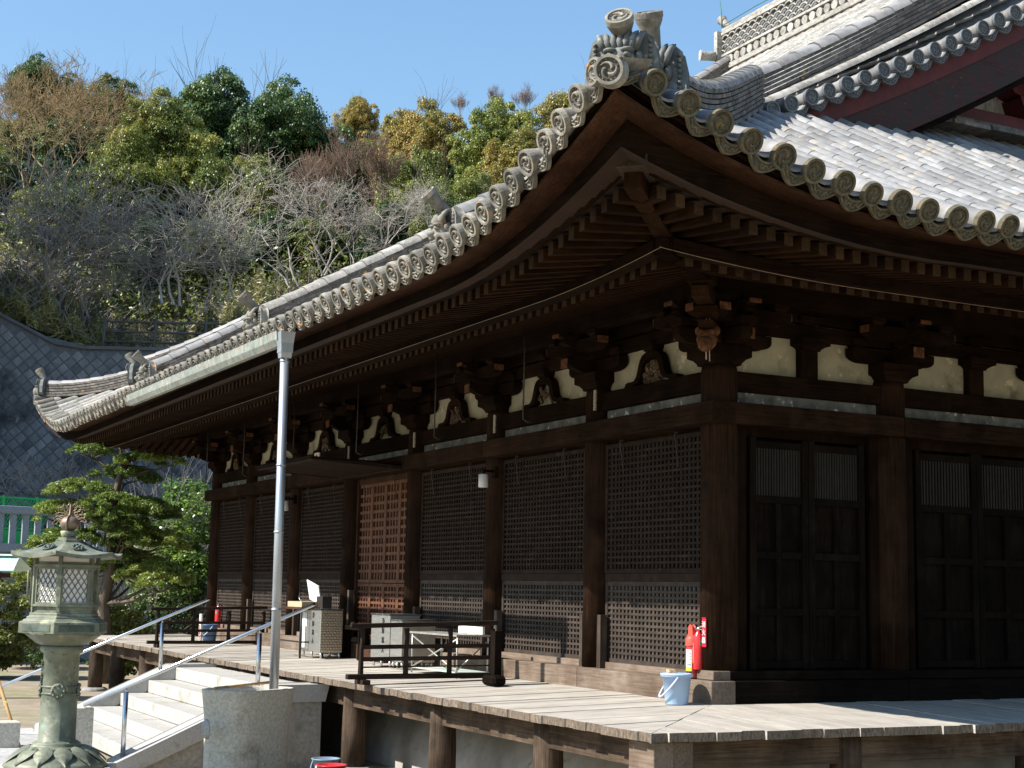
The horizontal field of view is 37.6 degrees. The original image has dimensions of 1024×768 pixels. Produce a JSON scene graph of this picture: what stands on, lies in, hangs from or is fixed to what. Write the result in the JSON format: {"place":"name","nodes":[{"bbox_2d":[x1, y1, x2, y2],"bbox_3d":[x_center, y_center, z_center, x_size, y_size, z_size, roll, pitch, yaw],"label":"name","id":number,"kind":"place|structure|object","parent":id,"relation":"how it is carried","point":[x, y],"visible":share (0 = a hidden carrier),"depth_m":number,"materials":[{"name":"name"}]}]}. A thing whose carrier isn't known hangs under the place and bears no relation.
{"place":"outdoors","nodes":[
{"label":"outdoors","id":0,"kind":"place"},
{"bbox_2d":[0,728,37,764],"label":"stone path","id":1,"kind":"structure","parent":0,"point":[28,736],"depth_m":19.50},
{"bbox_2d":[0,720,20,747],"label":"granite marker","id":2,"kind":"object","parent":1,"relation":"on","point":[9,733],"visible":0.79,"depth_m":18.63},
{"bbox_2d":[0,502,122,767],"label":"bronze lantern","id":3,"kind":"object","parent":1,"relation":"on","point":[62,623],"visible":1,"depth_m":14.14,"materials":[{"name":"metal"}]},
{"bbox_2d":[76,706,93,745],"bbox_3d":[-4.772,3.913,16.515,0.260,0.720,0.280,5,-9,-27],"label":"granite post","id":4,"kind":"object","parent":1,"relation":"on","point":[84,726],"visible":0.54,"depth_m":16.43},
{"bbox_2d":[0,231,347,346],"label":"hillside","id":5,"kind":"structure","parent":0,"point":[33,328],"depth_m":56.20,"materials":[{"name":"plant"}]},
{"bbox_2d":[0,138,27,220],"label":"broadleaf tree","id":6,"kind":"object","parent":5,"relation":"on","point":[5,168],"visible":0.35,"depth_m":81.36,"materials":[{"name":"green plant"}]},
{"bbox_2d":[0,223,48,265],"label":"broadleaf tree","id":7,"kind":"object","parent":5,"relation":"on","point":[1,229],"visible":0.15,"depth_m":68.43,"materials":[{"name":"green plant"}]},
{"bbox_2d":[0,99,59,172],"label":"broadleaf tree","id":8,"kind":"object","parent":5,"relation":"on","point":[23,131],"visible":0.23,"depth_m":88.71,"materials":[{"name":"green plant"}]},
{"bbox_2d":[2,43,74,122],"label":"broadleaf tree","id":9,"kind":"object","parent":5,"relation":"on","point":[31,63],"visible":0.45,"depth_m":90.39,"materials":[{"name":"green plant"}]},
{"bbox_2d":[7,138,78,208],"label":"broadleaf tree","id":10,"kind":"object","parent":5,"relation":"on","point":[40,161],"visible":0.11,"depth_m":81.73,"materials":[{"name":"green plant"}]},
{"bbox_2d":[7,158,101,271],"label":"broadleaf tree","id":11,"kind":"object","parent":5,"relation":"on","point":[59,204],"visible":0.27,"depth_m":64.82,"materials":[{"name":"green plant"}]},
{"bbox_2d":[0,67,123,187],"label":"bare tree","id":12,"kind":"object","parent":5,"relation":"on","point":[76,102],"visible":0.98,"depth_m":67.64,"materials":[{"name":"plant"}]},
{"bbox_2d":[0,46,131,176],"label":"bare tree","id":13,"kind":"object","parent":5,"relation":"on","point":[70,85],"visible":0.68,"depth_m":71.36,"materials":[{"name":"plant"}]},
{"bbox_2d":[37,56,94,130],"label":"broadleaf tree","id":14,"kind":"object","parent":5,"relation":"on","point":[62,77],"visible":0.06,"depth_m":94.41,"materials":[{"name":"brown plant"}]},
{"bbox_2d":[0,198,133,319],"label":"bare tree","id":15,"kind":"object","parent":5,"relation":"on","point":[84,289],"visible":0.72,"depth_m":57.56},
{"bbox_2d":[34,85,105,181],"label":"broadleaf tree","id":16,"kind":"object","parent":5,"relation":"on","point":[61,154],"visible":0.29,"depth_m":87.58,"materials":[{"name":"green plant"}]},
{"bbox_2d":[0,133,161,309],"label":"bare tree","id":17,"kind":"object","parent":5,"relation":"on","point":[52,267],"visible":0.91,"depth_m":55.06,"materials":[{"name":"plant"}]},
{"bbox_2d":[0,128,163,307],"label":"bare tree","id":18,"kind":"object","parent":5,"relation":"on","point":[35,248],"visible":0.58,"depth_m":56.96,"materials":[{"name":"plant"}]},
{"bbox_2d":[65,190,117,290],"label":"broadleaf tree","id":19,"kind":"object","parent":5,"relation":"on","point":[96,250],"visible":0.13,"depth_m":70.65,"materials":[{"name":"grey plant"}]},
{"bbox_2d":[23,68,183,161],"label":"bare tree","id":20,"kind":"object","parent":5,"relation":"on","point":[142,100],"visible":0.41,"depth_m":76.60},
{"bbox_2d":[80,51,143,134],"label":"broadleaf tree","id":21,"kind":"object","parent":5,"relation":"on","point":[115,81],"visible":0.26,"depth_m":92.56,"materials":[{"name":"brown plant"}]},
{"bbox_2d":[73,89,182,283],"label":"broadleaf tree","id":22,"kind":"object","parent":5,"relation":"on","point":[117,150],"visible":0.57,"depth_m":72.85,"materials":[{"name":"green plant"}]},
{"bbox_2d":[53,192,202,298],"bbox_3d":[-15.235,-5.456,58.306,4.994,4.415,5.812,9,-11,-44],"label":"bare tree","id":23,"kind":"object","parent":5,"relation":"on","point":[124,243],"visible":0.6,"depth_m":57.68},
{"bbox_2d":[74,223,189,314],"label":"bare tree","id":24,"kind":"object","parent":5,"relation":"on","point":[130,273],"visible":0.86,"depth_m":56.98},
{"bbox_2d":[107,180,179,317],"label":"broadleaf tree","id":25,"kind":"object","parent":5,"relation":"on","point":[171,280],"visible":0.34,"depth_m":68.85,"materials":[{"name":"grey plant"}]},
{"bbox_2d":[105,60,222,219],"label":"broadleaf tree","id":26,"kind":"object","parent":5,"relation":"on","point":[186,149],"visible":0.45,"depth_m":75.44,"materials":[{"name":"green plant"}]},
{"bbox_2d":[101,317,226,346],"bbox_3d":[1.076,-1.370,54.524,31.555,1.548,0.425,1,-8,-2],"label":"hill fence","id":27,"kind":"object","parent":5,"relation":"on","point":[155,332],"visible":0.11,"depth_m":54.01,"materials":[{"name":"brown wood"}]},
{"bbox_2d":[60,162,283,322],"bbox_3d":[-12.617,-4.862,57.280,7.967,6.042,10.204,6,-9,-30],"label":"bare tree","id":28,"kind":"object","parent":5,"relation":"on","point":[170,272],"visible":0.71,"depth_m":56.66,"materials":[{"name":"plant"}]},
{"bbox_2d":[0,243,345,352],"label":"dead stems","id":29,"kind":"object","parent":5,"relation":"on","point":[84,318],"visible":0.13,"depth_m":58.12,"materials":[{"name":"plant"}]},
{"bbox_2d":[0,237,371,346],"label":"undergrowth","id":30,"kind":"object","parent":5,"relation":"on","point":[123,314],"visible":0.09,"depth_m":63.37,"materials":[{"name":"green plant"}]},
{"bbox_2d":[118,209,262,312],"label":"bare tree","id":31,"kind":"object","parent":5,"relation":"on","point":[214,277],"visible":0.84,"depth_m":56.62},
{"bbox_2d":[165,176,219,286],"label":"broadleaf tree","id":32,"kind":"object","parent":5,"relation":"on","point":[187,207],"visible":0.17,"depth_m":76.72,"materials":[{"name":"grey plant"}]},
{"bbox_2d":[170,194,236,304],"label":"broadleaf tree","id":33,"kind":"object","parent":5,"relation":"on","point":[194,274],"visible":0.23,"depth_m":68.76,"materials":[{"name":"grey plant"}]},
{"bbox_2d":[156,16,251,211],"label":"broadleaf tree","id":34,"kind":"object","parent":5,"relation":"on","point":[215,106],"visible":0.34,"depth_m":82.61,"materials":[{"name":"green plant"}]},
{"bbox_2d":[136,180,288,325],"bbox_3d":[-11.258,-5.093,56.630,6.262,5.343,8.020,0,-8,12],"label":"bare tree","id":35,"kind":"object","parent":5,"relation":"on","point":[227,233],"visible":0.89,"depth_m":56.27,"materials":[{"name":"plant"}]},
{"bbox_2d":[177,266,282,341],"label":"sunny bamboo grass","id":36,"kind":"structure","parent":5,"relation":"on","point":[263,288],"depth_m":60.55,"materials":[{"name":"green plant"}]},
{"bbox_2d":[188,110,301,289],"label":"broadleaf tree","id":37,"kind":"object","parent":5,"relation":"on","point":[205,174],"visible":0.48,"depth_m":68.65,"materials":[{"name":"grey plant"}]},
{"bbox_2d":[0,174,502,346],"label":"slope shrubs","id":38,"kind":"object","parent":5,"relation":"on","point":[164,305],"visible":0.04,"depth_m":66.24,"materials":[{"name":"green plant"}]},
{"bbox_2d":[228,189,305,289],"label":"broadleaf tree","id":39,"kind":"object","parent":5,"relation":"on","point":[271,217],"visible":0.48,"depth_m":66.67,"materials":[{"name":"grey plant"}]},
{"bbox_2d":[163,147,372,287],"bbox_3d":[-8.806,-5.903,56.401,8.153,4.762,7.044,-4,-10,34],"label":"bare tree","id":40,"kind":"object","parent":5,"relation":"on","point":[286,279],"visible":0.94,"depth_m":55.11,"materials":[{"name":"plant"}]},
{"bbox_2d":[214,54,361,211],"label":"broadleaf tree","id":41,"kind":"object","parent":5,"relation":"on","point":[290,123],"visible":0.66,"depth_m":80.57,"materials":[{"name":"green plant"}]},
{"bbox_2d":[287,148,337,230],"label":"bare tree","id":42,"kind":"object","parent":5,"relation":"on","point":[319,170],"visible":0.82,"depth_m":61.59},
{"bbox_2d":[274,206,356,281],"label":"broadleaf tree","id":43,"kind":"object","parent":5,"relation":"on","point":[304,242],"visible":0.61,"depth_m":66.64,"materials":[{"name":"grey plant"}]},
{"bbox_2d":[294,148,368,261],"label":"bare tree","id":44,"kind":"object","parent":5,"relation":"on","point":[358,233],"visible":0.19,"depth_m":70.88,"materials":[{"name":"grey plant"}]},
{"bbox_2d":[300,118,374,232],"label":"bare tree","id":45,"kind":"object","parent":5,"relation":"on","point":[339,164],"visible":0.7,"depth_m":63.70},
{"bbox_2d":[267,157,415,278],"bbox_3d":[-7.031,-6.612,59.399,5.399,4.773,6.284,4,-8,-17],"label":"bare tree","id":46,"kind":"object","parent":5,"relation":"on","point":[331,225],"visible":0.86,"depth_m":58.90,"materials":[{"name":"plant"}]},
{"bbox_2d":[331,94,379,145],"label":"broadleaf tree","id":47,"kind":"object","parent":5,"relation":"on","point":[356,112],"visible":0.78,"depth_m":86.31,"materials":[{"name":"plant"}]},
{"bbox_2d":[329,115,395,219],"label":"broadleaf tree","id":48,"kind":"object","parent":5,"relation":"on","point":[363,174],"visible":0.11,"depth_m":85.06,"materials":[{"name":"brown plant"}]},
{"bbox_2d":[335,187,414,263],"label":"bare tree","id":49,"kind":"object","parent":5,"relation":"on","point":[366,210],"visible":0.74,"depth_m":61.27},
{"bbox_2d":[356,127,410,217],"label":"bare tree","id":50,"kind":"object","parent":5,"relation":"on","point":[376,169],"visible":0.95,"depth_m":65.48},
{"bbox_2d":[355,178,418,262],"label":"bare tree","id":51,"kind":"object","parent":5,"relation":"on","point":[402,234],"visible":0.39,"depth_m":64.75,"materials":[{"name":"grey plant"}]},
{"bbox_2d":[343,172,447,243],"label":"bare tree","id":52,"kind":"object","parent":5,"relation":"on","point":[407,210],"visible":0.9,"depth_m":56.02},
{"bbox_2d":[370,117,468,223],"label":"broadleaf tree","id":53,"kind":"object","parent":5,"relation":"on","point":[413,167],"visible":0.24,"depth_m":73.20,"materials":[{"name":"green plant"}]},
{"bbox_2d":[391,175,449,225],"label":"bare tree","id":54,"kind":"object","parent":5,"relation":"on","point":[425,208],"visible":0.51,"depth_m":61.35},
{"bbox_2d":[375,72,469,181],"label":"broadleaf tree","id":55,"kind":"object","parent":5,"relation":"on","point":[408,127],"visible":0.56,"depth_m":79.44,"materials":[{"name":"plant"}]},
{"bbox_2d":[408,158,473,237],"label":"broadleaf tree","id":56,"kind":"object","parent":5,"relation":"on","point":[422,225],"visible":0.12,"depth_m":62.73,"materials":[{"name":"green plant"}]},
{"bbox_2d":[437,151,502,201],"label":"broadleaf tree","id":57,"kind":"object","parent":5,"relation":"on","point":[469,187],"visible":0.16,"depth_m":67.24,"materials":[{"name":"green plant"}]},
{"bbox_2d":[445,85,541,194],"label":"broadleaf tree","id":58,"kind":"object","parent":5,"relation":"on","point":[492,122],"visible":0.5,"depth_m":75.61,"materials":[{"name":"green plant"}]},
{"bbox_2d":[481,103,560,185],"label":"broadleaf tree","id":59,"kind":"object","parent":5,"relation":"on","point":[525,138],"visible":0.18,"depth_m":71.20,"materials":[{"name":"plant"}]},
{"bbox_2d":[512,84,537,109],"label":"bare tree","id":60,"kind":"object","parent":5,"relation":"on","point":[525,95],"visible":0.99,"depth_m":101.44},
{"bbox_2d":[531,54,585,128],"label":"broadleaf tree","id":61,"kind":"object","parent":5,"relation":"on","point":[550,107],"visible":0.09,"depth_m":82.31,"materials":[{"name":"plant"}]},
{"bbox_2d":[0,661,393,767],"bbox_3d":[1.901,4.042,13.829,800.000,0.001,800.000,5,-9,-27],"label":"ground","id":62,"kind":"structure","parent":0,"point":[23,699],"depth_m":27.60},
{"bbox_2d":[0,554,30,577],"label":"notice shelter","id":63,"kind":"object","parent":62,"relation":"on","point":[9,562],"visible":0.8,"depth_m":26.66,"materials":[{"name":"white metal"}]},
{"bbox_2d":[0,580,41,671],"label":"clipped shrub","id":64,"kind":"object","parent":62,"relation":"on","point":[11,652],"visible":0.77,"depth_m":32.42,"materials":[{"name":"green plant"}]},
{"bbox_2d":[2,623,43,668],"bbox_3d":[-11.489,6.322,36.511,2.201,1.184,2.052,-3,-9,29],"label":"shade shrub","id":65,"kind":"object","parent":62,"relation":"on","point":[35,658],"visible":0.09,"depth_m":35.88,"materials":[{"name":"green plant"}]},
{"bbox_2d":[9,443,196,683],"bbox_3d":[-8.586,3.467,31.636,3.679,5.808,2.945,5,-9,-27],"label":"garden pine","id":66,"kind":"object","parent":62,"relation":"on","point":[116,504],"visible":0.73,"depth_m":31.54,"materials":[{"name":"green plant"}]},
{"bbox_2d":[0,552,206,661],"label":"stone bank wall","id":67,"kind":"structure","parent":62,"relation":"on","point":[83,656],"depth_m":39.45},
{"bbox_2d":[0,505,209,555],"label":"stone balustrade","id":68,"kind":"object","parent":67,"relation":"on","point":[13,512],"visible":0.09,"depth_m":39.32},
{"bbox_2d":[0,312,212,550],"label":"retaining wall","id":69,"kind":"structure","parent":62,"relation":"on","point":[26,352],"depth_m":52.11,"materials":[{"name":"stone"}]},
{"bbox_2d":[84,604,154,677],"bbox_3d":[-8.474,5.590,32.565,1.603,1.675,1.493,5,-9,-27],"label":"clipped shrub","id":70,"kind":"object","parent":62,"relation":"on","point":[119,619],"visible":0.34,"depth_m":32.36,"materials":[{"name":"green plant"}]},
{"bbox_2d":[33,662,216,732],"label":"stair side wall","id":71,"kind":"structure","parent":62,"relation":"on","point":[114,699],"depth_m":21.09,"materials":[{"name":"stone"}]},
{"bbox_2d":[2,598,209,687],"bbox_3d":[-5.782,3.832,20.923,3.128,1.749,0.090,5,-9,-27],"label":"stair handrail","id":72,"kind":"object","parent":71,"relation":"on","point":[128,633],"visible":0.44,"depth_m":21.29,"materials":[{"name":"metal"}]},
{"bbox_2d":[114,591,166,670],"bbox_3d":[-9.135,5.924,36.480,1.799,2.068,1.482,3,-8,-11],"label":"shade shrub","id":73,"kind":"object","parent":62,"relation":"on","point":[140,607],"visible":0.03,"depth_m":36.16,"materials":[{"name":"green plant"}]},
{"bbox_2d":[80,492,209,633],"bbox_3d":[-8.446,4.778,36.415,4.036,4.361,3.553,3,-8,-11],"label":"camellia tree","id":74,"kind":"object","parent":62,"relation":"on","point":[142,547],"visible":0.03,"depth_m":36.21,"materials":[{"name":"green plant"}]},
{"bbox_2d":[80,452,211,633],"bbox_3d":[-7.256,3.982,34.385,4.945,5.430,4.446,3,-8,-10],"label":"camellia tree","id":75,"kind":"object","parent":62,"relation":"on","point":[197,565],"visible":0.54,"depth_m":34.45,"materials":[{"name":"green plant"}]},
{"bbox_2d":[128,551,206,634],"bbox_3d":[-7.630,5.260,34.461,2.545,2.889,2.573,0,-8,8],"label":"shade shrub","id":76,"kind":"object","parent":62,"relation":"on","point":[186,615],"visible":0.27,"depth_m":34.21,"materials":[{"name":"green plant"}]},
{"bbox_2d":[92,667,295,755],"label":"stone steps","id":77,"kind":"structure","parent":62,"relation":"on","point":[161,706],"depth_m":19.33,"materials":[{"name":"stone"}]},
{"bbox_2d":[107,682,329,767],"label":"stair side wall","id":78,"kind":"structure","parent":62,"relation":"on","point":[181,745],"depth_m":17.00,"materials":[{"name":"stone"}]},
{"bbox_2d":[83,603,315,757],"bbox_3d":[-3.521,3.348,17.089,2.648,1.749,0.090,5,-9,-27],"label":"stair handrail","id":79,"kind":"object","parent":78,"relation":"on","point":[149,676],"visible":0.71,"depth_m":16.98,"materials":[{"name":"metal"}]},
{"bbox_2d":[201,686,294,767],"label":"stone water tub","id":80,"kind":"object","parent":62,"relation":"on","point":[245,727],"visible":0.94,"depth_m":14.94,"materials":[{"name":"stone"}]},
{"bbox_2d":[310,757,340,767],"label":"plastic bucket","id":81,"kind":"object","parent":62,"relation":"on","point":[316,760],"visible":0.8,"depth_m":16.69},
{"bbox_2d":[33,0,1023,767],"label":"temple hall","id":82,"kind":"structure","parent":62,"relation":"on","point":[623,378],"depth_m":15.24,"materials":[{"name":"wood"}]},
{"bbox_2d":[146,606,267,646],"bbox_3d":[-5.088,4.057,25.167,2.030,0.695,0.240,5,-9,-27],"label":"railing","id":83,"kind":"object","parent":82,"relation":"on","point":[156,641],"visible":0.89,"depth_m":25.10,"materials":[{"name":"brown wood"}]},
{"bbox_2d":[202,624,218,640],"bbox_3d":[-5.386,4.430,26.720,0.336,0.310,0.322,7,-10,-38],"label":"plastic bucket","id":84,"kind":"object","parent":82,"relation":"on","point":[210,626],"visible":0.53,"depth_m":26.61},
{"bbox_2d":[280,606,323,657],"bbox_3d":[-3.085,3.620,21.953,0.400,0.720,1.100,5,-9,-27],"label":"writing desk","id":85,"kind":"object","parent":82,"relation":"on","point":[300,641],"visible":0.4,"depth_m":21.48,"materials":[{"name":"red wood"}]},
{"bbox_2d":[307,580,320,601],"bbox_3d":[-2.884,3.045,21.927,0.099,0.378,0.492,6,-9,-30],"label":"white notice board","id":86,"kind":"object","parent":85,"relation":"on","point":[314,590],"visible":0.79,"depth_m":21.94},
{"bbox_2d":[301,608,343,658],"bbox_3d":[-2.727,3.561,21.511,0.352,0.690,0.822,5,-9,-27],"label":"cabinet","id":87,"kind":"object","parent":82,"relation":"on","point":[321,630],"visible":1,"depth_m":21.20,"materials":[{"name":"metal"}]},
{"bbox_2d":[317,596,331,608],"bbox_3d":[-2.703,3.142,21.618,0.140,0.170,0.250,5,-9,-27],"label":"black box","id":88,"kind":"object","parent":87,"relation":"on","point":[324,602],"visible":0.93,"depth_m":21.52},
{"bbox_2d":[340,624,370,659],"bbox_3d":[-2.217,3.635,21.127,0.200,0.480,0.850,5,-9,-27],"label":"dark bench","id":89,"kind":"object","parent":82,"relation":"on","point":[347,629],"visible":0.5,"depth_m":21.38,"materials":[{"name":"black wood"}]},
{"bbox_2d":[371,613,420,665],"bbox_3d":[-1.512,3.307,19.420,0.440,0.670,0.640,5,-9,-27],"label":"offering box","id":90,"kind":"object","parent":82,"relation":"on","point":[380,636],"visible":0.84,"depth_m":19.27,"materials":[{"name":"metal"}]},
{"bbox_2d":[390,619,436,668],"bbox_3d":[-1.251,3.272,18.912,0.480,0.610,0.382,5,-9,-27],"label":"offering box","id":91,"kind":"object","parent":82,"relation":"on","point":[397,635],"visible":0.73,"depth_m":18.78,"materials":[{"name":"metal"}]},
{"bbox_2d":[345,620,497,684],"bbox_3d":[-0.972,2.953,16.581,1.801,0.695,0.240,5,-9,-27],"label":"railing","id":92,"kind":"object","parent":82,"relation":"on","point":[360,677],"visible":0.84,"depth_m":16.51,"materials":[{"name":"brown wood"}]},
{"bbox_2d":[410,626,489,678],"bbox_3d":[-0.753,3.155,17.809,0.440,0.580,1.350,5,-9,-27],"label":"wire rack table","id":93,"kind":"object","parent":82,"relation":"on","point":[469,631],"visible":0.73,"depth_m":17.59,"materials":[{"name":"metal"}]},
{"bbox_2d":[482,631,505,685],"bbox_3d":[-0.179,2.924,16.021,0.180,0.570,0.300,5,-9,-27],"label":"wooden stand post","id":94,"kind":"object","parent":82,"relation":"on","point":[494,677],"visible":1,"depth_m":16.07,"materials":[{"name":"black wood"}]},
{"bbox_2d":[658,672,692,704],"bbox_3d":[1.493,2.774,13.691,0.318,0.281,0.302,2,-8,-7],"label":"plastic bucket","id":95,"kind":"object","parent":82,"relation":"on","point":[676,687],"visible":0.99,"depth_m":13.59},
{"bbox_2d":[685,625,695,677],"bbox_3d":[1.682,2.501,14.060,0.118,0.493,0.118,-3,-9,25],"label":"fire extinguisher","id":96,"kind":"object","parent":82,"relation":"on","point":[689,647],"visible":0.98,"depth_m":14.02,"materials":[{"name":"red metal"}]},
{"bbox_2d":[693,626,701,669],"bbox_3d":[1.736,2.455,14.017,0.097,0.414,0.148,5,-9,-26],"label":"fire extinguisher","id":97,"kind":"object","parent":82,"relation":"on","point":[697,651],"visible":1,"depth_m":13.97,"materials":[{"name":"red metal"}]},
{"bbox_2d":[746,436,808,669],"bbox_3d":[2.559,1.625,14.473,0.699,2.210,0.071,5,-9,-27],"label":"panelled door","id":98,"kind":"structure","parent":82,"relation":"in","point":[777,524],"depth_m":14.47,"materials":[{"name":"black wood"}]},
{"bbox_2d":[808,441,866,668],"bbox_3d":[3.185,1.682,14.791,0.699,2.210,0.071,5,-9,-27],"label":"panelled door","id":99,"kind":"structure","parent":82,"relation":"in","point":[836,475],"depth_m":14.79,"materials":[{"name":"black wood"}]},
{"bbox_2d":[912,449,980,668],"bbox_3d":[4.456,1.797,15.436,0.829,2.210,0.071,5,-9,-27],"label":"panelled door","id":100,"kind":"structure","parent":82,"relation":"in","point":[946,574],"depth_m":15.43,"materials":[{"name":"black wood"}]},
{"bbox_2d":[976,454,1023,667],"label":"panelled door","id":101,"kind":"structure","parent":82,"relation":"in","point":[1000,482],"depth_m":15.78,"materials":[{"name":"black wood"}]},
{"bbox_2d":[0,0,772,143],"label":"sky","id":102,"kind":"structure","parent":0,"point":[375,50],"materials":[{"name":"blue"}]},
{"label":"upper terrace","id":103,"kind":"structure","parent":0,"visible":0},
{"bbox_2d":[0,495,60,543],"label":"green fence","id":104,"kind":"object","parent":103,"relation":"on","point":[6,532],"visible":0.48,"depth_m":45.26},
{"bbox_2d":[0,450,94,531],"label":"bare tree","id":105,"kind":"object","parent":103,"relation":"on","point":[8,493],"visible":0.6,"depth_m":48.03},
{"bbox_2d":[4,455,141,530],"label":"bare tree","id":106,"kind":"object","parent":103,"relation":"on","point":[55,481],"visible":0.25,"depth_m":48.56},
{"bbox_2d":[97,461,209,507],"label":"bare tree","id":107,"kind":"object","parent":103,"relation":"on","point":[157,482],"visible":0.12,"depth_m":48.95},
{"bbox_2d":[128,457,212,534],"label":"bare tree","id":108,"kind":"object","parent":103,"relation":"on","point":[159,491],"visible":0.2,"depth_m":48.64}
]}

